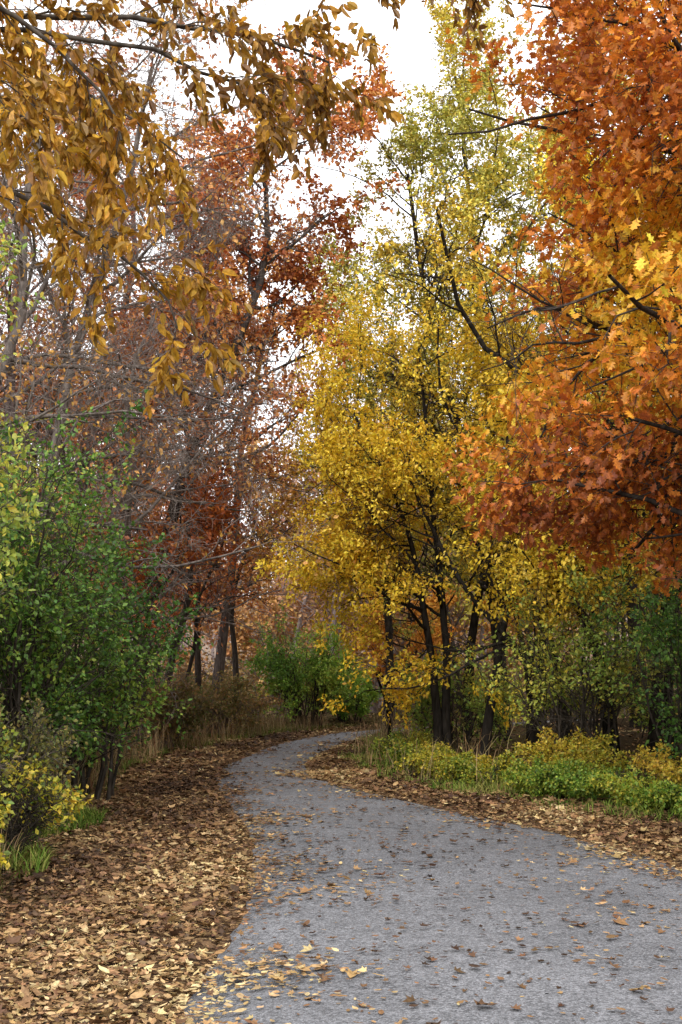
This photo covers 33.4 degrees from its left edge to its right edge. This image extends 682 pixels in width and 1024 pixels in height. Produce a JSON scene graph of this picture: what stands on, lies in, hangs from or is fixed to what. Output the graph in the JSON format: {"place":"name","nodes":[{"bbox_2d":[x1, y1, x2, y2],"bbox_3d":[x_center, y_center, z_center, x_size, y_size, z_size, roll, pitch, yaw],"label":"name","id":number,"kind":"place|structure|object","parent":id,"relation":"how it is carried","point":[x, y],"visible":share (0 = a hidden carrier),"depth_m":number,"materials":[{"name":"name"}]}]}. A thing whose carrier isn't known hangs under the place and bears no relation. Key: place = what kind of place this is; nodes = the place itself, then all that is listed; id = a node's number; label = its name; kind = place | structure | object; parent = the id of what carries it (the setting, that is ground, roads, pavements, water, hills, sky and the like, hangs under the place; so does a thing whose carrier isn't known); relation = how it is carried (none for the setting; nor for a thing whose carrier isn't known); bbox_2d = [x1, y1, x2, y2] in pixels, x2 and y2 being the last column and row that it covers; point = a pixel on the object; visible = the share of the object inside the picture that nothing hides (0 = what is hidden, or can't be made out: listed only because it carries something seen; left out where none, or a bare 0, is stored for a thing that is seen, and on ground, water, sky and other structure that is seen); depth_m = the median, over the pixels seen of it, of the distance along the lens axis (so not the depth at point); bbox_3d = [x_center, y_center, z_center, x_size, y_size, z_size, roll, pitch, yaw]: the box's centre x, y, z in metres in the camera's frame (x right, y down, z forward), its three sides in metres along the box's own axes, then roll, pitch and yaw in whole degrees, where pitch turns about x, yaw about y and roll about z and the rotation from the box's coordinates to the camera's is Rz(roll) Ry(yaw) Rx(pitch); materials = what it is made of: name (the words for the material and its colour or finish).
{"place":"outdoors","nodes":[
{"label":"outdoors","id":0,"kind":"place"},
{"bbox_2d":[0,601,681,1023],"bbox_3d":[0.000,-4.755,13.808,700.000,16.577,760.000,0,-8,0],"label":"ground","id":1,"kind":"structure","parent":0,"point":[198,895],"depth_m":8.84,"materials":[{"name":"brown plant"}]},
{"bbox_2d":[0,780,15,871],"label":"spicebush shrub","id":2,"kind":"object","parent":1,"relation":"on","point":[3,812],"visible":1,"depth_m":8.10,"materials":[{"name":"yellow plant"}]},
{"bbox_2d":[0,706,21,781],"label":"bramble shrub","id":3,"kind":"object","parent":1,"relation":"on","point":[11,768],"visible":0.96,"depth_m":8.86,"materials":[{"name":"green plant"}]},
{"bbox_2d":[0,194,42,508],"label":"young oak tree","id":4,"kind":"object","parent":1,"relation":"on","point":[18,377],"visible":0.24,"depth_m":19.84,"materials":[{"name":"brown plant"}]},
{"bbox_2d":[0,203,60,631],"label":"dogwood tree","id":5,"kind":"object","parent":1,"relation":"on","point":[15,524],"visible":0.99,"depth_m":9.67,"materials":[{"name":"green plant"}]},
{"bbox_2d":[0,481,70,715],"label":"honeysuckle shrub","id":6,"kind":"object","parent":1,"relation":"on","point":[35,613],"visible":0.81,"depth_m":9.98,"materials":[{"name":"green plant"}]},
{"bbox_2d":[0,682,87,822],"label":"bramble shrub","id":7,"kind":"object","parent":1,"relation":"on","point":[50,743],"visible":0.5,"depth_m":11.03,"materials":[{"name":"green plant"}]},
{"bbox_2d":[0,723,93,860],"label":"spicebush shrub","id":8,"kind":"object","parent":1,"relation":"on","point":[49,798],"visible":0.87,"depth_m":9.64,"materials":[{"name":"yellow plant"}]},
{"bbox_2d":[0,0,116,505],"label":"bare ash tree","id":9,"kind":"object","parent":1,"relation":"on","point":[63,30],"visible":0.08,"depth_m":25.42,"materials":[{"name":"brown plant"}]},
{"bbox_2d":[0,338,163,713],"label":"honeysuckle shrub","id":10,"kind":"object","parent":1,"relation":"on","point":[32,457],"visible":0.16,"depth_m":14.79,"materials":[{"name":"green plant"}]},
{"bbox_2d":[0,225,178,594],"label":"young oak tree","id":11,"kind":"object","parent":1,"relation":"on","point":[46,389],"visible":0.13,"depth_m":22.13,"materials":[{"name":"brown plant"}]},
{"bbox_2d":[0,388,193,811],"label":"honeysuckle shrub","id":12,"kind":"object","parent":1,"relation":"on","point":[15,663],"visible":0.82,"depth_m":12.37,"materials":[{"name":"green plant"}]},
{"bbox_2d":[52,695,152,769],"bbox_3d":[-4.364,3.471,18.889,2.335,1.727,2.744,0,-8,0],"label":"bramble shrub","id":13,"kind":"object","parent":1,"relation":"on","point":[134,743],"visible":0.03,"depth_m":19.00,"materials":[{"name":"green plant"}]},
{"bbox_2d":[0,491,213,801],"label":"honeysuckle shrub","id":14,"kind":"object","parent":1,"relation":"on","point":[121,704],"visible":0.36,"depth_m":14.71,"materials":[{"name":"green plant"}]},
{"bbox_2d":[0,0,232,479],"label":"bare ash tree","id":15,"kind":"object","parent":1,"relation":"on","point":[10,297],"visible":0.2,"depth_m":22.05,"materials":[{"name":"brown plant"}]},
{"bbox_2d":[0,54,249,651],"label":"oak tree","id":16,"kind":"object","parent":1,"relation":"on","point":[82,208],"visible":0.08,"depth_m":27.02,"materials":[{"name":"brown plant"}]},
{"bbox_2d":[1,345,248,668],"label":"rust background trees","id":17,"kind":"object","parent":1,"relation":"on","point":[158,517],"visible":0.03,"depth_m":41.40,"materials":[{"name":"brown plant"}]},
{"bbox_2d":[56,316,214,714],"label":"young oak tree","id":18,"kind":"object","parent":1,"relation":"on","point":[158,667],"visible":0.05,"depth_m":27.45,"materials":[{"name":"brown plant"}]},
{"bbox_2d":[55,249,246,705],"bbox_3d":[-4.244,-0.798,24.870,4.485,11.752,4.364,0,-8,0],"label":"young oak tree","id":19,"kind":"object","parent":1,"relation":"on","point":[140,442],"visible":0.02,"depth_m":25.20,"materials":[{"name":"brown plant"}]},
{"bbox_2d":[86,360,230,585],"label":"young oak tree","id":20,"kind":"object","parent":1,"relation":"on","point":[164,487],"visible":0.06,"depth_m":29.31,"materials":[{"name":"brown plant"}]},
{"bbox_2d":[112,667,218,749],"bbox_3d":[-3.965,4.094,24.240,3.066,1.998,2.856,4,-9,-23],"label":"bramble shrub","id":21,"kind":"object","parent":1,"relation":"on","point":[195,701],"visible":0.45,"depth_m":23.82,"materials":[{"name":"brown plant"}]},
{"bbox_2d":[77,468,259,740],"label":"oak tree","id":22,"kind":"object","parent":1,"relation":"on","point":[210,529],"visible":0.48,"depth_m":21.27,"materials":[{"name":"red plant"}]},
{"bbox_2d":[0,0,337,722],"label":"bare ash tree","id":23,"kind":"object","parent":1,"relation":"on","point":[24,314],"visible":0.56,"depth_m":16.42,"materials":[{"name":"brown plant"}]},
{"bbox_2d":[0,0,376,732],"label":"bare ash tree","id":24,"kind":"object","parent":1,"relation":"on","point":[224,232],"visible":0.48,"depth_m":19.12,"materials":[{"name":"brown plant"}]},
{"bbox_2d":[0,126,377,755],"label":"bare ash tree","id":25,"kind":"object","parent":1,"relation":"on","point":[216,327],"visible":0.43,"depth_m":21.57,"materials":[{"name":"brown plant"}]},
{"bbox_2d":[103,297,298,743],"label":"young oak tree","id":26,"kind":"object","parent":1,"relation":"on","point":[187,605],"visible":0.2,"depth_m":25.52,"materials":[{"name":"brown plant"}]},
{"bbox_2d":[124,452,285,738],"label":"oak tree","id":27,"kind":"object","parent":1,"relation":"on","point":[200,588],"visible":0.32,"depth_m":27.09,"materials":[{"name":"red plant"}]},
{"bbox_2d":[125,383,285,688],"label":"young oak tree","id":28,"kind":"object","parent":1,"relation":"on","point":[198,680],"visible":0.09,"depth_m":29.72,"materials":[{"name":"red plant"}]},
{"bbox_2d":[177,666,283,736],"bbox_3d":[-3.099,4.875,29.131,3.032,1.826,3.166,8,-11,-44],"label":"bramble shrub","id":29,"kind":"object","parent":1,"relation":"on","point":[227,698],"visible":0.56,"depth_m":28.97,"materials":[{"name":"brown plant"}]},
{"bbox_2d":[75,25,410,753],"bbox_3d":[-1.916,-2.701,23.722,6.848,15.391,5.471,0,-8,0],"label":"oak tree","id":30,"kind":"object","parent":1,"relation":"on","point":[294,271],"visible":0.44,"depth_m":23.97,"materials":[{"name":"red plant"}]},
{"bbox_2d":[174,363,313,725],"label":"young oak tree","id":31,"kind":"object","parent":1,"relation":"on","point":[235,665],"visible":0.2,"depth_m":32.68,"materials":[{"name":"red plant"}]},
{"bbox_2d":[0,284,489,712],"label":"bare background trees","id":32,"kind":"object","parent":1,"relation":"on","point":[303,609],"visible":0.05,"depth_m":43.34,"materials":[{"name":"brown plant"}]},
{"bbox_2d":[132,205,367,733],"bbox_3d":[-2.456,-1.621,30.707,6.393,15.192,6.034,0,-8,0],"label":"oak tree","id":33,"kind":"object","parent":1,"relation":"on","point":[220,659],"visible":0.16,"depth_m":30.66,"materials":[{"name":"red plant"}]},
{"bbox_2d":[0,0,538,418],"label":"beech tree","id":34,"kind":"object","parent":1,"relation":"on","point":[58,95],"visible":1,"depth_m":5.88,"materials":[{"name":"orange plant"}]},
{"bbox_2d":[0,701,581,872],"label":"dry grass","id":35,"kind":"structure","parent":1,"relation":"on","point":[155,741],"depth_m":21.88,"materials":[{"name":"brown plant"}]},
{"bbox_2d":[240,600,376,727],"bbox_3d":[-0.950,4.502,33.723,4.046,3.845,3.412,0,-8,0],"label":"privet shrub","id":36,"kind":"object","parent":1,"relation":"on","point":[290,675],"visible":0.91,"depth_m":33.24,"materials":[{"name":"green plant"}]},
{"bbox_2d":[0,706,681,1023],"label":"fallen leaves","id":37,"kind":"object","parent":1,"relation":"on","point":[186,776],"visible":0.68,"depth_m":9.06,"materials":[{"name":"brown plant"}]},
{"bbox_2d":[0,721,681,888],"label":"verge grass","id":38,"kind":"structure","parent":1,"relation":"on","point":[36,856],"depth_m":12.96,"materials":[{"name":"green plant"}]},
{"bbox_2d":[0,642,681,744],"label":"woodland brush","id":39,"kind":"object","parent":1,"relation":"on","point":[644,720],"visible":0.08,"depth_m":23.13,"materials":[{"name":"green plant"}]},
{"bbox_2d":[317,664,383,722],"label":"privet shrub","id":40,"kind":"object","parent":1,"relation":"on","point":[368,697],"visible":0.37,"depth_m":35.55,"materials":[{"name":"green plant"}]},
{"bbox_2d":[284,259,462,734],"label":"elm tree","id":41,"kind":"object","parent":1,"relation":"on","point":[390,656],"visible":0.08,"depth_m":31.82,"materials":[{"name":"yellow plant"}]},
{"bbox_2d":[73,623,674,727],"bbox_3d":[3.079,7.590,55.645,76.687,4.047,49.838,0,-8,0],"label":"background brush","id":42,"kind":"object","parent":1,"relation":"on","point":[246,673],"visible":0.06,"depth_m":39.43,"materials":[{"name":"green plant"}]},
{"bbox_2d":[73,512,681,690],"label":"distant trees","id":43,"kind":"object","parent":1,"relation":"on","point":[254,633],"depth_m":93.32,"materials":[{"name":"orange plant"}]},
{"bbox_2d":[161,437,604,703],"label":"orange background trees","id":44,"kind":"object","parent":1,"relation":"on","point":[240,637],"visible":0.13,"depth_m":48.93,"materials":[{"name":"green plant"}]},
{"bbox_2d":[374,668,424,736],"bbox_3d":[1.313,4.013,22.974,1.456,1.807,0.462,2,-8,-12],"label":"dead snag","id":45,"kind":"object","parent":1,"relation":"on","point":[387,707],"visible":0.48,"depth_m":22.81,"materials":[{"name":"brown wood"}]},
{"bbox_2d":[368,728,432,758],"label":"groundcover shrub","id":46,"kind":"object","parent":1,"relation":"on","point":[388,741],"visible":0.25,"depth_m":21.04,"materials":[{"name":"green plant"}]},
{"bbox_2d":[351,481,464,716],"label":"orange maple tree","id":47,"kind":"object","parent":1,"relation":"on","point":[430,602],"visible":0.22,"depth_m":37.47,"materials":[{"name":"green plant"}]},
{"bbox_2d":[387,738,452,768],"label":"groundcover shrub","id":48,"kind":"object","parent":1,"relation":"on","point":[398,755],"visible":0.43,"depth_m":18.72,"materials":[{"name":"green plant"}]},
{"bbox_2d":[394,743,472,778],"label":"groundcover shrub","id":49,"kind":"object","parent":1,"relation":"on","point":[415,760],"visible":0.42,"depth_m":17.34,"materials":[{"name":"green plant"}]},
{"bbox_2d":[241,225,661,757],"bbox_3d":[2.169,-0.626,19.759,7.777,10.100,6.565,0,-8,0],"label":"maple tree","id":50,"kind":"object","parent":1,"relation":"on","point":[348,541],"visible":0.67,"depth_m":19.43,"materials":[{"name":"yellow plant"}]},
{"bbox_2d":[384,646,535,752],"bbox_3d":[2.302,3.700,22.177,2.899,2.149,2.866,0,-8,0],"label":"honeysuckle shrub","id":51,"kind":"object","parent":1,"relation":"on","point":[424,719],"visible":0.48,"depth_m":22.03,"materials":[{"name":"green plant"}]},
{"bbox_2d":[350,272,594,758],"bbox_3d":[2.291,-0.009,20.903,4.762,9.084,3.666,3,-9,-22],"label":"young maple tree","id":52,"kind":"object","parent":1,"relation":"on","point":[530,733],"visible":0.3,"depth_m":20.62,"materials":[{"name":"yellow plant"}]},
{"bbox_2d":[430,747,521,786],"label":"groundcover shrub","id":53,"kind":"object","parent":1,"relation":"on","point":[464,768],"visible":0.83,"depth_m":16.33,"materials":[{"name":"green plant"}]},
{"bbox_2d":[300,0,660,740],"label":"elm tree","id":54,"kind":"object","parent":1,"relation":"on","point":[484,190],"visible":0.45,"depth_m":24.77,"materials":[{"name":"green plant"}]},
{"bbox_2d":[402,295,558,739],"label":"young maple tree","id":55,"kind":"object","parent":1,"relation":"on","point":[473,627],"visible":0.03,"depth_m":26.70,"materials":[{"name":"brown plant"}]},
{"bbox_2d":[348,145,669,756],"bbox_3d":[3.088,-0.928,17.721,5.952,9.688,3.955,0,-8,0],"label":"young maple tree","id":56,"kind":"object","parent":1,"relation":"on","point":[443,205],"visible":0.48,"depth_m":18.02,"materials":[{"name":"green plant"}]},
{"bbox_2d":[348,304,681,722],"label":"yellow background trees","id":57,"kind":"object","parent":1,"relation":"on","point":[468,606],"visible":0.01,"depth_m":41.42,"materials":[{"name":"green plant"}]},
{"bbox_2d":[437,135,605,746],"bbox_3d":[3.840,-1.328,21.805,3.461,11.826,3.448,4,-9,-26],"label":"young maple tree","id":58,"kind":"object","parent":1,"relation":"on","point":[535,723],"visible":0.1,"depth_m":21.64,"materials":[{"name":"yellow plant"}]},
{"bbox_2d":[469,497,617,708],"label":"orange maple tree","id":59,"kind":"object","parent":1,"relation":"on","point":[483,625],"visible":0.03,"depth_m":32.42,"materials":[{"name":"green plant"}]},
{"bbox_2d":[441,247,666,730],"bbox_3d":[4.155,-0.459,21.032,4.813,9.893,3.235,-5,-10,33],"label":"young maple tree","id":60,"kind":"object","parent":1,"relation":"on","point":[464,302],"visible":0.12,"depth_m":21.20,"materials":[{"name":"yellow plant"}]},
{"bbox_2d":[501,752,608,796],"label":"groundcover shrub","id":61,"kind":"object","parent":1,"relation":"on","point":[529,781],"visible":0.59,"depth_m":14.79,"materials":[{"name":"green plant"}]},
{"bbox_2d":[438,0,681,606],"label":"red oak tree","id":62,"kind":"object","parent":1,"relation":"on","point":[600,485],"visible":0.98,"depth_m":10.69,"materials":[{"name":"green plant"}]},
{"bbox_2d":[449,554,677,758],"bbox_3d":[3.599,2.271,17.303,3.608,3.440,3.024,-3,-8,17],"label":"honeysuckle shrub","id":63,"kind":"object","parent":1,"relation":"on","point":[544,693],"visible":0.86,"depth_m":16.78,"materials":[{"name":"green plant"}]},
{"bbox_2d":[472,1,678,727],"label":"elm tree","id":64,"kind":"object","parent":1,"relation":"on","point":[631,722],"visible":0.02,"depth_m":28.57,"materials":[{"name":"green plant"}]},
{"bbox_2d":[513,726,641,772],"bbox_3d":[3.166,3.413,15.834,1.846,0.878,1.682,7,-11,-42],"label":"groundcover shrub","id":65,"kind":"object","parent":1,"relation":"on","point":[591,750],"visible":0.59,"depth_m":15.63,"materials":[{"name":"yellow plant"}]},
{"bbox_2d":[491,228,681,619],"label":"young maple tree","id":66,"kind":"object","parent":1,"relation":"on","point":[541,580],"visible":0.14,"depth_m":16.83,"materials":[{"name":"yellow plant"}]},
{"bbox_2d":[543,758,658,800],"bbox_3d":[3.261,3.404,14.358,1.453,0.560,1.389,0,-8,0],"label":"groundcover shrub","id":67,"kind":"object","parent":1,"relation":"on","point":[579,785],"visible":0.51,"depth_m":14.21,"materials":[{"name":"green plant"}]},
{"bbox_2d":[524,90,677,570],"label":"young maple tree","id":68,"kind":"object","parent":1,"relation":"on","point":[540,159],"visible":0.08,"depth_m":19.87,"materials":[{"name":"yellow plant"}]},
{"bbox_2d":[539,114,680,513],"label":"maple tree","id":69,"kind":"object","parent":1,"relation":"on","point":[587,180],"visible":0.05,"depth_m":21.51,"materials":[{"name":"orange plant"}]},
{"bbox_2d":[558,53,681,447],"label":"maple tree","id":70,"kind":"object","parent":1,"relation":"on","point":[644,227],"visible":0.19,"depth_m":10.76,"materials":[{"name":"orange plant"}]},
{"bbox_2d":[567,401,678,754],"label":"young maple tree","id":71,"kind":"object","parent":1,"relation":"on","point":[652,736],"visible":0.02,"depth_m":19.76,"materials":[{"name":"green plant"}]},
{"bbox_2d":[578,550,681,769],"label":"honeysuckle shrub","id":72,"kind":"object","parent":1,"relation":"on","point":[667,655],"visible":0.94,"depth_m":15.12,"materials":[{"name":"green plant"}]},
{"bbox_2d":[578,127,681,733],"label":"young maple tree","id":73,"kind":"object","parent":1,"relation":"on","point":[644,514],"visible":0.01,"depth_m":22.43,"materials":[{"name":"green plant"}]},
{"bbox_2d":[596,296,671,611],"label":"golden background trees","id":74,"kind":"object","parent":1,"relation":"on","point":[653,558],"visible":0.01,"depth_m":28.94,"materials":[{"name":"yellow plant"}]},
{"bbox_2d":[589,765,681,813],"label":"groundcover shrub","id":75,"kind":"object","parent":1,"relation":"on","point":[663,793],"visible":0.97,"depth_m":13.07,"materials":[{"name":"green plant"}]},
{"bbox_2d":[589,344,681,762],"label":"young maple tree","id":76,"kind":"object","parent":1,"relation":"on","point":[652,577],"visible":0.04,"depth_m":17.04,"materials":[{"name":"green plant"}]},
{"bbox_2d":[606,168,681,511],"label":"maple tree","id":77,"kind":"object","parent":1,"relation":"on","point":[639,506],"visible":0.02,"depth_m":16.23,"materials":[{"name":"orange plant"}]},
{"bbox_2d":[627,739,681,785],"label":"groundcover shrub","id":78,"kind":"object","parent":1,"relation":"on","point":[670,770],"visible":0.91,"depth_m":14.39,"materials":[{"name":"yellow plant"}]},
{"bbox_2d":[674,792,681,816],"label":"groundcover shrub","id":79,"kind":"object","parent":1,"relation":"on","point":[679,809],"visible":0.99,"depth_m":12.40,"materials":[{"name":"green plant"}]},
{"bbox_2d":[0,0,681,591],"label":"sky","id":80,"kind":"structure","parent":0,"point":[405,63],"materials":[{"name":"white"}]},
{"bbox_2d":[183,719,681,1023],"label":"asphalt path","id":81,"kind":"structure","parent":0,"point":[541,999],"depth_m":7.29,"materials":[{"name":"grey asphalt"}]}
]}

